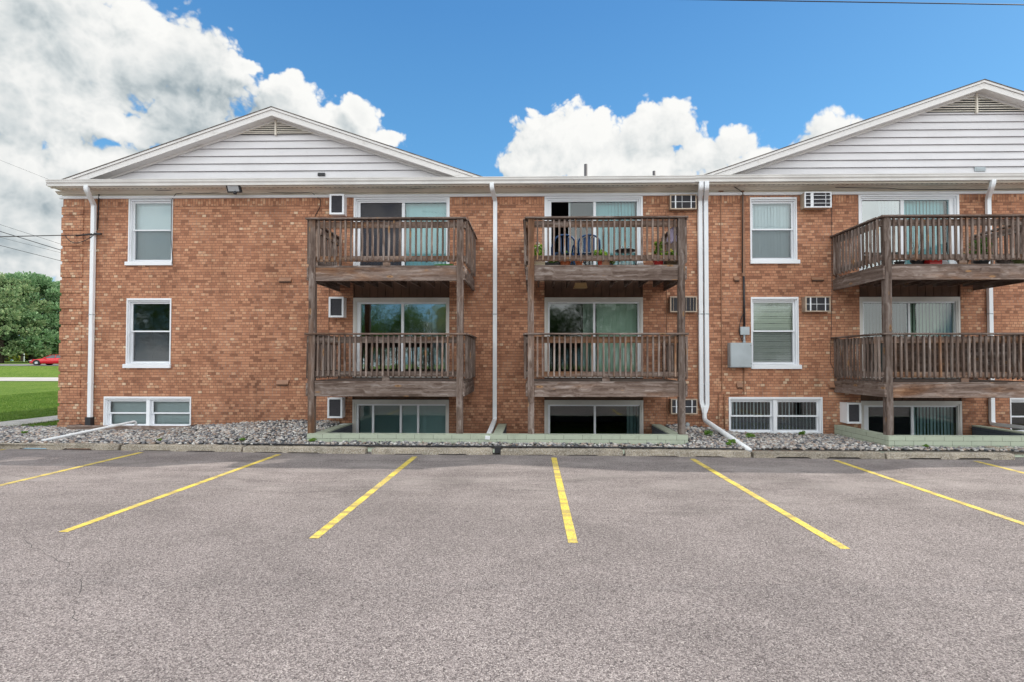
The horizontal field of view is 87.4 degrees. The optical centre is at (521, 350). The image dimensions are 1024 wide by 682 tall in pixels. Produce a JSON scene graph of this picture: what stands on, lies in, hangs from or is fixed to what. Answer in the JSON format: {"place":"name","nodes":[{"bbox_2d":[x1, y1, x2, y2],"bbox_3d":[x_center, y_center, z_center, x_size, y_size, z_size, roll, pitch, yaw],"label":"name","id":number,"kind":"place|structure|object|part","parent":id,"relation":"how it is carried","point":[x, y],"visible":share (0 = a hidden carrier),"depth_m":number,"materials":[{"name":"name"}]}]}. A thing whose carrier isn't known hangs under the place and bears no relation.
{"place":"outdoors","nodes":[
{"label":"outdoors","id":0,"kind":"place"},
{"bbox_2d":[0,415,57,425],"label":"sidewalk","id":1,"kind":"structure","parent":0,"point":[26,421],"depth_m":16.20,"materials":[{"name":"concrete"}]},
{"bbox_2d":[0,377,57,380],"bbox_3d":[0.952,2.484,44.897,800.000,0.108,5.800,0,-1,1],"label":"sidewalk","id":2,"kind":"structure","parent":0,"point":[28,378],"depth_m":45.89,"materials":[{"name":"concrete"}]},
{"bbox_2d":[0,391,58,425],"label":"grass","id":3,"kind":"structure","parent":0,"point":[25,397],"depth_m":21.82,"materials":[{"name":"green plant"}]},
{"bbox_2d":[0,364,58,365],"bbox_3d":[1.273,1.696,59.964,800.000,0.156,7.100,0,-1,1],"label":"road","id":4,"kind":"structure","parent":0,"point":[27,365],"depth_m":58.70,"materials":[{"name":"grey asphalt"}]},
{"bbox_2d":[29,355,59,364],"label":"parked car","id":5,"kind":"object","parent":4,"relation":"on","point":[50,360],"visible":0.64,"depth_m":59.09,"materials":[{"name":"red paint"}]},
{"bbox_2d":[0,449,1023,681],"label":"parking lot","id":6,"kind":"structure","parent":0,"point":[160,566],"depth_m":4.92,"materials":[{"name":"grey asphalt"}]},
{"bbox_2d":[0,442,122,449],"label":"wheel stop","id":7,"kind":"object","parent":6,"relation":"on","point":[91,446],"visible":0.98,"depth_m":11.28,"materials":[{"name":"concrete"}]},
{"bbox_2d":[121,444,243,451],"bbox_3d":[-7.081,2.040,11.218,2.585,0.131,0.184,0,-1,3],"label":"wheel stop","id":8,"kind":"object","parent":6,"relation":"on","point":[190,447],"visible":1,"depth_m":11.14,"materials":[{"name":"concrete"}]},
{"bbox_2d":[243,445,367,453],"bbox_3d":[-4.467,2.050,11.073,2.576,0.132,0.184,0,-1,3],"label":"wheel stop","id":9,"kind":"object","parent":6,"relation":"on","point":[325,449],"visible":1,"depth_m":11.00,"materials":[{"name":"concrete"}]},
{"bbox_2d":[371,447,492,454],"bbox_3d":[-1.818,2.061,10.977,2.467,0.132,0.184,0,-1,1],"label":"wheel stop","id":10,"kind":"object","parent":6,"relation":"on","point":[436,450],"visible":1,"depth_m":10.90,"materials":[{"name":"concrete"}]},
{"bbox_2d":[494,446,500,452],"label":"edging block","id":11,"kind":"structure","parent":6,"relation":"on","point":[497,449],"depth_m":10.92,"materials":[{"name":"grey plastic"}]},
{"bbox_2d":[501,448,622,455],"bbox_3d":[0.823,2.074,10.950,2.480,0.131,0.184,0,-1,0],"label":"wheel stop","id":12,"kind":"object","parent":6,"relation":"on","point":[568,451],"visible":1,"depth_m":10.87,"materials":[{"name":"concrete"}]},
{"bbox_2d":[624,449,750,457],"bbox_3d":[3.360,2.084,10.869,2.484,0.131,0.184,0,-1,3],"label":"wheel stop","id":13,"kind":"object","parent":6,"relation":"on","point":[687,453],"visible":1,"depth_m":10.80,"materials":[{"name":"concrete"}]},
{"bbox_2d":[751,451,884,458],"bbox_3d":[5.947,2.095,10.758,2.582,0.131,0.203,0,-1,1],"label":"wheel stop","id":14,"kind":"object","parent":6,"relation":"on","point":[827,454],"visible":1,"depth_m":10.68,"materials":[{"name":"concrete"}]},
{"bbox_2d":[884,452,1014,459],"bbox_3d":[8.538,2.107,10.721,2.516,0.131,0.184,0,-1,1],"label":"wheel stop","id":15,"kind":"object","parent":6,"relation":"on","point":[958,455],"visible":0.97,"depth_m":10.65,"materials":[{"name":"concrete"}]},
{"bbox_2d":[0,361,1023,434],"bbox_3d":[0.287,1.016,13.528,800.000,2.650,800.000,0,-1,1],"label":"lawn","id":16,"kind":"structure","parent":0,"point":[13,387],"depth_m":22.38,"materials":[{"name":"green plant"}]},
{"bbox_2d":[4,354,27,361],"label":"shrub","id":17,"kind":"object","parent":16,"relation":"on","point":[14,358],"visible":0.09,"depth_m":94.92,"materials":[{"name":"green plant"}]},
{"bbox_2d":[20,353,24,361],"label":"utility post","id":18,"kind":"object","parent":16,"relation":"on","point":[22,358],"visible":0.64,"depth_m":87.87,"materials":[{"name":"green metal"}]},
{"bbox_2d":[0,272,55,362],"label":"deciduous tree","id":19,"kind":"object","parent":16,"relation":"on","point":[12,293],"visible":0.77,"depth_m":69.77,"materials":[{"name":"green plant"}]},
{"bbox_2d":[0,271,61,362],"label":"deciduous tree","id":20,"kind":"object","parent":16,"relation":"on","point":[46,285],"visible":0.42,"depth_m":72.55,"materials":[{"name":"green plant"}]},
{"bbox_2d":[23,281,59,356],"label":"deciduous tree","id":21,"kind":"object","parent":16,"relation":"on","point":[42,314],"depth_m":79.30,"materials":[{"name":"green plant"}]},
{"bbox_2d":[45,79,1023,452],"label":"apartment building","id":22,"kind":"structure","parent":16,"relation":"on","point":[205,321],"depth_m":13.63,"materials":[{"name":"brick"}]},
{"bbox_2d":[0,231,59,249],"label":"overhead wire","id":23,"kind":"object","parent":22,"relation":"attached to","point":[30,240],"visible":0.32,"depth_m":20.02,"materials":[{"name":"grey plastic"}]},
{"bbox_2d":[0,233,93,236],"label":"service cable","id":24,"kind":"object","parent":22,"relation":"attached to","point":[51,235],"visible":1,"depth_m":13.02,"materials":[{"name":"grey plastic"}]},
{"bbox_2d":[67,424,196,429],"bbox_3d":[-9.796,2.152,13.503,3.042,0.550,0.410,0,-1,1],"label":"window well","id":25,"kind":"object","parent":22,"relation":"attached to","point":[81,426],"depth_m":13.31,"materials":[{"name":"grey wood"}]},
{"bbox_2d":[122,298,171,367],"bbox_3d":[-9.599,-0.440,13.824,1.232,1.794,0.210,0,-1,1],"label":"window","id":26,"kind":"structure","parent":22,"relation":"in","point":[130,333],"depth_m":13.81,"materials":[{"name":"white plastic"}]},
{"bbox_2d":[103,396,190,425],"bbox_3d":[-9.582,1.595,13.839,2.272,0.809,0.252,0,-1,1],"label":"window","id":27,"kind":"structure","parent":22,"relation":"in","point":[169,411],"depth_m":13.92,"materials":[{"name":"white plastic"}]},
{"bbox_2d":[124,199,172,265],"bbox_3d":[-9.588,-3.068,13.910,1.225,1.770,0.267,0,-1,1],"label":"window","id":28,"kind":"structure","parent":22,"relation":"in","point":[150,235],"depth_m":14.03,"materials":[{"name":"white plastic"}]},
{"bbox_2d":[226,185,241,194],"bbox_3d":[-7.176,-4.037,13.421,0.360,0.295,0.268,0,-1,1],"label":"floodlight","id":29,"kind":"object","parent":22,"relation":"attached to","point":[235,189],"visible":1,"depth_m":13.35,"materials":[{"name":"grey plastic"}]},
{"bbox_2d":[171,192,320,263],"bbox_3d":[-7.077,-3.139,13.726,3.892,1.856,0.070,0,-1,1],"label":"window wire","id":30,"kind":"object","parent":22,"relation":"attached to","point":[201,193],"depth_m":13.76,"materials":[{"name":"grey plastic"}]},
{"bbox_2d":[327,215,329,418],"bbox_3d":[-4.917,-0.854,13.667,0.018,5.224,0.016,0,-1,1],"label":"wall cable","id":31,"kind":"object","parent":22,"relation":"attached to","point":[328,308],"depth_m":13.66,"materials":[{"name":"brown paint"}]},
{"bbox_2d":[327,397,344,417],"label":"air conditioner","id":32,"kind":"object","parent":22,"relation":"attached to","point":[335,407],"visible":1,"depth_m":13.41,"materials":[{"name":"white plastic"}]},
{"bbox_2d":[328,297,346,317],"bbox_3d":[-4.648,-1.083,13.587,0.377,0.515,0.282,0,-1,1],"label":"air conditioner","id":33,"kind":"object","parent":22,"relation":"attached to","point":[337,307],"visible":1,"depth_m":13.46,"materials":[{"name":"white plastic"}]},
{"bbox_2d":[329,194,346,216],"bbox_3d":[-4.651,-3.683,13.643,0.368,0.519,0.282,0,-1,1],"label":"air conditioner","id":34,"kind":"object","parent":22,"relation":"attached to","point":[337,205],"visible":1,"depth_m":13.52,"materials":[{"name":"white plastic"}]},
{"bbox_2d":[352,400,448,432],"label":"sliding door","id":35,"kind":"structure","parent":22,"relation":"in","point":[376,416],"depth_m":13.81,"materials":[{"name":"white glass"}]},
{"bbox_2d":[353,298,448,370],"bbox_3d":[-3.063,-0.324,13.696,2.464,2.031,0.125,0,-1,1],"label":"sliding door","id":36,"kind":"structure","parent":22,"relation":"in","point":[370,315],"depth_m":13.72,"materials":[{"name":"glass"}]},
{"bbox_2d":[353,197,449,265],"bbox_3d":[-3.059,-2.890,13.804,2.464,2.106,0.270,0,-1,1],"label":"sliding door","id":37,"kind":"structure","parent":22,"relation":"in","point":[364,206],"depth_m":13.79,"materials":[{"name":"white glass"}]},
{"bbox_2d":[97,187,742,272],"bbox_3d":[-2.692,-3.058,13.579,16.491,2.223,0.127,0,-1,1],"label":"frieze cable","id":38,"kind":"object","parent":22,"relation":"attached to","point":[270,189],"visible":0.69,"depth_m":13.40,"materials":[{"name":"grey plastic"}]},
{"bbox_2d":[544,196,642,264],"bbox_3d":[1.836,-2.887,13.706,2.486,2.106,0.281,0,-1,1],"label":"sliding door","id":39,"kind":"structure","parent":22,"relation":"in","point":[578,205],"depth_m":13.71,"materials":[{"name":"white glass"}]},
{"bbox_2d":[544,297,642,377],"bbox_3d":[1.834,-0.320,13.659,2.486,2.031,0.259,0,-1,1],"label":"sliding door","id":40,"kind":"structure","parent":22,"relation":"in","point":[613,314],"depth_m":13.74,"materials":[{"name":"glass"}]},
{"bbox_2d":[544,400,643,433],"bbox_3d":[1.832,2.129,13.610,2.486,1.731,0.267,0,-1,1],"label":"sliding door","id":41,"kind":"structure","parent":22,"relation":"in","point":[631,405],"depth_m":13.52,"materials":[{"name":"white plastic"}]},
{"bbox_2d":[666,209,667,423],"bbox_3d":[3.666,-0.797,13.483,0.018,5.569,0.016,0,-1,1],"label":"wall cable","id":42,"kind":"object","parent":22,"relation":"attached to","point":[666,321],"depth_m":13.48,"materials":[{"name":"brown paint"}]},
{"bbox_2d":[669,194,696,210],"bbox_3d":[4.054,-3.709,13.488,0.657,0.375,0.224,0,-1,1],"label":"air conditioner","id":43,"kind":"object","parent":22,"relation":"attached to","point":[682,202],"visible":1,"depth_m":13.40,"materials":[{"name":"beige metal"}]},
{"bbox_2d":[669,296,696,312],"bbox_3d":[4.043,-1.143,13.434,0.665,0.394,0.222,0,-1,1],"label":"air conditioner","id":44,"kind":"object","parent":22,"relation":"attached to","point":[690,304],"visible":0.74,"depth_m":13.34,"materials":[{"name":"beige metal"}]},
{"bbox_2d":[669,399,697,413],"bbox_3d":[4.042,1.398,13.378,0.652,0.380,0.224,0,-1,1],"label":"air conditioner","id":45,"kind":"object","parent":22,"relation":"attached to","point":[691,406],"visible":0.73,"depth_m":13.28,"materials":[{"name":"beige metal"}]},
{"bbox_2d":[718,191,722,426],"bbox_3d":[5.011,-1.026,13.441,0.161,6.070,0.058,0,-1,1],"label":"thin conduit","id":46,"kind":"object","parent":22,"relation":"attached to","point":[721,310],"visible":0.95,"depth_m":13.44,"materials":[{"name":"metal"}]},
{"bbox_2d":[724,367,744,428],"bbox_3d":[5.327,1.219,13.387,0.523,1.580,0.032,0,-1,1],"label":"brown conduit","id":47,"kind":"object","parent":22,"relation":"attached to","point":[735,394],"visible":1,"depth_m":13.38,"materials":[{"name":"metal"}]},
{"bbox_2d":[727,343,751,366],"bbox_3d":[5.437,0.121,13.326,0.528,0.612,0.220,0,-1,1],"label":"meter cabinet","id":48,"kind":"object","parent":22,"relation":"attached to","point":[739,354],"visible":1,"depth_m":13.23,"materials":[{"name":"grey metal"}]},
{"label":"door","id":49,"kind":"part","parent":48,"relation":"part of","materials":[{"name":"grey metal"}]},
{"bbox_2d":[741,191,744,275],"bbox_3d":[5.578,-2.979,13.473,0.062,2.242,0.053,0,-1,1],"label":"cable cover","id":50,"kind":"object","parent":22,"relation":"attached to","point":[743,273],"visible":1,"depth_m":13.45,"materials":[{"name":"brown paint"}]},
{"bbox_2d":[743,276,744,326],"bbox_3d":[5.587,-1.224,13.429,0.057,1.270,0.049,0,-1,1],"label":"black conduit","id":51,"kind":"object","parent":22,"relation":"attached to","point":[744,301],"visible":1,"depth_m":13.41,"materials":[{"name":"grey plastic"}]},
{"bbox_2d":[739,327,749,334],"bbox_3d":[5.582,-0.485,13.399,0.223,0.200,0.095,0,-1,1],"label":"junction box","id":52,"kind":"object","parent":22,"relation":"attached to","point":[744,330],"visible":1,"depth_m":13.35,"materials":[{"name":"grey metal"}]},
{"bbox_2d":[750,197,799,263],"bbox_3d":[6.375,-3.014,13.573,1.231,1.683,0.274,0,-1,1],"label":"window","id":53,"kind":"structure","parent":22,"relation":"in","point":[772,240],"depth_m":13.69,"materials":[{"name":"white plastic"}]},
{"bbox_2d":[729,397,822,433],"bbox_3d":[6.361,1.630,13.512,2.320,0.917,0.276,0,-1,1],"label":"window","id":54,"kind":"structure","parent":22,"relation":"in","point":[774,401],"depth_m":13.47,"materials":[{"name":"white plastic"}]},
{"bbox_2d":[751,297,801,368],"bbox_3d":[6.381,-0.434,13.508,1.247,1.803,0.256,0,-1,1],"label":"window","id":55,"kind":"structure","parent":22,"relation":"in","point":[764,306],"depth_m":13.62,"materials":[{"name":"white plastic"}]},
{"bbox_2d":[800,192,831,209],"bbox_3d":[7.349,-3.726,13.387,0.658,0.393,0.286,0,-1,1],"label":"air conditioner","id":56,"kind":"object","parent":22,"relation":"attached to","point":[815,200],"visible":1,"depth_m":13.27,"materials":[{"name":"beige metal"}]},
{"bbox_2d":[801,296,830,311],"bbox_3d":[7.329,-1.138,13.343,0.614,0.380,0.264,0,-1,1],"label":"air conditioner","id":57,"kind":"object","parent":22,"relation":"attached to","point":[815,303],"visible":1,"depth_m":13.23,"materials":[{"name":"beige metal"}]},
{"bbox_2d":[830,207,833,368],"bbox_3d":[7.804,-1.718,13.412,0.177,4.842,0.018,0,-1,1],"label":"hanging wire","id":58,"kind":"object","parent":22,"relation":"hanging from","point":[831,311],"visible":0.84,"depth_m":13.39,"materials":[{"name":"grey plastic"}]},
{"bbox_2d":[840,402,861,423],"bbox_3d":[8.113,1.536,13.220,0.349,0.508,0.362,0,-1,1],"label":"air conditioner","id":59,"kind":"object","parent":22,"relation":"attached to","point":[850,412],"visible":1,"depth_m":13.06,"materials":[{"name":"white plastic"}]},
{"bbox_2d":[858,194,959,270],"bbox_3d":[9.713,-2.883,13.534,2.482,2.106,0.272,0,-1,1],"label":"sliding door","id":60,"kind":"structure","parent":22,"relation":"in","point":[869,206],"depth_m":13.53,"materials":[{"name":"white glass"}]},
{"bbox_2d":[859,297,960,377],"bbox_3d":[9.711,-0.316,13.495,2.482,2.031,0.267,0,-1,1],"label":"sliding door","id":61,"kind":"structure","parent":22,"relation":"in","point":[956,315],"depth_m":13.58,"materials":[{"name":"white glass"}]},
{"bbox_2d":[861,401,962,434],"bbox_3d":[9.709,2.133,13.440,2.482,1.731,0.261,0,-1,1],"label":"sliding door","id":62,"kind":"structure","parent":22,"relation":"in","point":[872,411],"depth_m":13.43,"materials":[{"name":"white plastic"}]},
{"bbox_2d":[835,187,1002,189],"bbox_3d":[10.316,-4.017,13.274,4.995,0.086,0.016,0,-1,1],"label":"eave wire","id":63,"kind":"object","parent":22,"relation":"attached to","point":[923,189],"visible":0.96,"depth_m":13.27,"materials":[{"name":"grey plastic"}]},
{"bbox_2d":[1010,398,1023,430],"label":"window","id":64,"kind":"structure","parent":22,"relation":"in","point":[1011,399],"depth_m":13.30,"materials":[{"name":"white plastic"}]},
{"bbox_2d":[0,419,1023,452],"bbox_3d":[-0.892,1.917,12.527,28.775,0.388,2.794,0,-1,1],"label":"gravel","id":65,"kind":"structure","parent":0,"point":[222,433],"depth_m":11.85,"materials":[{"name":"grey gravel"}]},
{"bbox_2d":[41,420,136,440],"bbox_3d":[-9.933,1.857,12.424,0.061,0.261,2.033,0,-1,18],"label":"drain pipe","id":66,"kind":"object","parent":65,"relation":"on","point":[91,430],"visible":0.93,"depth_m":12.34,"materials":[{"name":"white plastic"}]},
{"bbox_2d":[5,440,737,449],"bbox_3d":[-3.570,1.981,11.216,16.013,0.097,0.178,0,-1,2],"label":"landscape edging","id":67,"kind":"object","parent":65,"relation":"on","point":[437,445],"visible":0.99,"depth_m":11.10,"materials":[{"name":"grey concrete"}]},
{"bbox_2d":[307,423,687,453],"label":"retaining wall","id":68,"kind":"structure","parent":65,"relation":"on","point":[658,435],"depth_m":11.50,"materials":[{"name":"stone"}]},
{"bbox_2d":[304,217,476,433],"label":"balcony tower","id":69,"kind":"structure","parent":68,"relation":"on","point":[323,257],"depth_m":11.74,"materials":[{"name":"brown wood"}]},
{"bbox_2d":[523,216,688,434],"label":"balcony tower","id":70,"kind":"structure","parent":68,"relation":"on","point":[669,277],"depth_m":11.63,"materials":[{"name":"brown wood"}]},
{"bbox_2d":[534,241,544,264],"bbox_3d":[0.383,-2.141,12.004,0.304,0.574,0.322,0,-1,1],"label":"potted plant","id":71,"kind":"object","parent":70,"relation":"on","point":[539,253],"visible":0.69,"depth_m":11.91,"materials":[{"name":"green plant"}]},
{"bbox_2d":[545,261,558,264],"bbox_3d":[0.692,-1.954,12.192,0.340,0.208,0.257,0,-1,1],"label":"potted plant","id":72,"kind":"object","parent":70,"relation":"on","point":[552,263],"visible":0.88,"depth_m":12.09,"materials":[{"name":"green plant"}]},
{"bbox_2d":[551,234,574,264],"bbox_3d":[0.973,-2.240,12.399,0.540,0.794,0.535,0,-1,-3],"label":"plastic chair","id":73,"kind":"object","parent":70,"relation":"on","point":[573,246],"visible":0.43,"depth_m":12.17,"materials":[{"name":"blue plastic"}]},
{"bbox_2d":[560,261,570,264],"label":"potted plant","id":74,"kind":"object","parent":70,"relation":"on","point":[565,263],"visible":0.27,"depth_m":11.94,"materials":[{"name":"brown ceramic"}]},
{"bbox_2d":[573,283,587,288],"bbox_3d":[1.384,-1.513,12.559,0.320,0.112,0.260,0,-1,1],"label":"ceiling box","id":75,"kind":"object","parent":70,"relation":"attached to","point":[580,285],"visible":1,"depth_m":12.44,"materials":[{"name":"brown wood"}]},
{"bbox_2d":[577,234,600,262],"bbox_3d":[1.567,-2.240,12.386,0.540,0.794,0.535,0,-1,7],"label":"plastic chair","id":76,"kind":"object","parent":70,"relation":"on","point":[584,243],"visible":0.52,"depth_m":12.16,"materials":[{"name":"blue plastic"}]},
{"bbox_2d":[593,249,606,264],"bbox_3d":[1.768,-2.070,11.982,0.362,0.434,0.369,0,-1,1],"label":"potted plant","id":77,"kind":"object","parent":70,"relation":"on","point":[600,253],"visible":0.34,"depth_m":11.92,"materials":[{"name":"green plant"}]},
{"bbox_2d":[615,248,634,264],"bbox_3d":[2.414,-2.081,12.449,0.484,0.483,0.484,0,-1,1],"label":"round table","id":78,"kind":"object","parent":70,"relation":"on","point":[622,250],"visible":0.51,"depth_m":12.34,"materials":[{"name":"black metal"}]},
{"bbox_2d":[653,241,663,264],"bbox_3d":[3.057,-2.143,11.937,0.256,0.580,0.251,0,-1,1],"label":"potted plant","id":79,"kind":"object","parent":70,"relation":"on","point":[660,253],"visible":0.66,"depth_m":11.88,"materials":[{"name":"green plant"}]},
{"bbox_2d":[664,249,676,264],"bbox_3d":[3.332,-2.054,11.920,0.305,0.401,0.294,0,-1,1],"label":"potted plant","id":80,"kind":"object","parent":70,"relation":"on","point":[670,262],"visible":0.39,"depth_m":11.83,"materials":[{"name":"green plant"}]},
{"bbox_2d":[667,227,676,243],"bbox_3d":[3.306,-2.525,11.742,0.229,0.380,0.042,0,-1,1],"label":"towel","id":81,"kind":"object","parent":70,"relation":"hanging from","point":[671,236],"visible":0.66,"depth_m":11.74,"materials":[{"name":"purple fabric"}]},
{"bbox_2d":[704,429,713,434],"bbox_3d":[4.262,1.865,12.194,0.235,0.125,0.216,0,-1,1],"label":"weed","id":82,"kind":"object","parent":65,"relation":"on","point":[706,432],"visible":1,"depth_m":12.14,"materials":[{"name":"green plant"}]},
{"bbox_2d":[745,433,755,437],"bbox_3d":[5.234,1.936,12.223,0.232,0.127,0.208,0,-1,1],"label":"weed","id":83,"kind":"object","parent":65,"relation":"on","point":[750,435],"visible":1,"depth_m":12.19,"materials":[{"name":"green plant"}]},
{"bbox_2d":[834,425,1023,456],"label":"retaining wall","id":84,"kind":"structure","parent":65,"relation":"on","point":[981,435],"depth_m":11.29,"materials":[{"name":"concrete"}]},
{"bbox_2d":[830,214,1023,434],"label":"balcony tower","id":85,"kind":"structure","parent":84,"relation":"on","point":[963,358],"depth_m":11.50,"materials":[{"name":"brown wood"}]},
{"bbox_2d":[894,261,904,263],"bbox_3d":[8.419,-1.908,11.918,0.212,0.120,0.209,0,-1,1],"label":"plant pot","id":86,"kind":"object","parent":85,"relation":"on","point":[899,262],"visible":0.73,"depth_m":11.84,"materials":[{"name":"grey plastic"}]},
{"bbox_2d":[910,240,924,263],"bbox_3d":[8.812,-2.183,11.915,0.276,0.670,0.271,-1,-2,41],"label":"plant pot","id":87,"kind":"object","parent":85,"relation":"on","point":[916,262],"visible":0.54,"depth_m":11.86,"materials":[{"name":"grey plastic"}]},
{"bbox_2d":[924,260,941,263],"bbox_3d":[9.054,-1.920,11.805,0.280,0.140,0.240,0,-1,1],"label":"plant pot","id":88,"kind":"object","parent":85,"relation":"on","point":[932,262],"visible":0.36,"depth_m":11.69,"materials":[{"name":"red"}]},
{"bbox_2d":[969,237,993,263],"bbox_3d":[10.281,-2.183,11.966,0.450,0.674,0.472,0,-1,1],"label":"potted plant","id":89,"kind":"object","parent":85,"relation":"on","point":[981,261],"visible":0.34,"depth_m":11.91,"materials":[{"name":"green plant"}]},
{"bbox_2d":[996,260,1010,263],"bbox_3d":[10.605,-1.924,11.772,0.276,0.150,0.271,0,-1,1],"label":"plant pot","id":90,"kind":"object","parent":85,"relation":"on","point":[1003,261],"visible":0.39,"depth_m":11.69,"materials":[{"name":"grey plastic"}]},
{"bbox_2d":[1012,260,1023,263],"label":"plant pot","id":91,"kind":"object","parent":85,"relation":"on","point":[1018,261],"visible":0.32,"depth_m":11.71,"materials":[{"name":"green"}]},
{"bbox_2d":[984,445,1023,454],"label":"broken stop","id":92,"kind":"object","parent":65,"relation":"on","point":[999,448],"visible":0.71,"depth_m":11.00,"materials":[{"name":"concrete"}]},
{"bbox_2d":[721,0,1023,4],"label":"overhead wire","id":93,"kind":"object","parent":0,"point":[873,2],"visible":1,"depth_m":7.55,"materials":[{"name":"grey plastic"}]}
]}

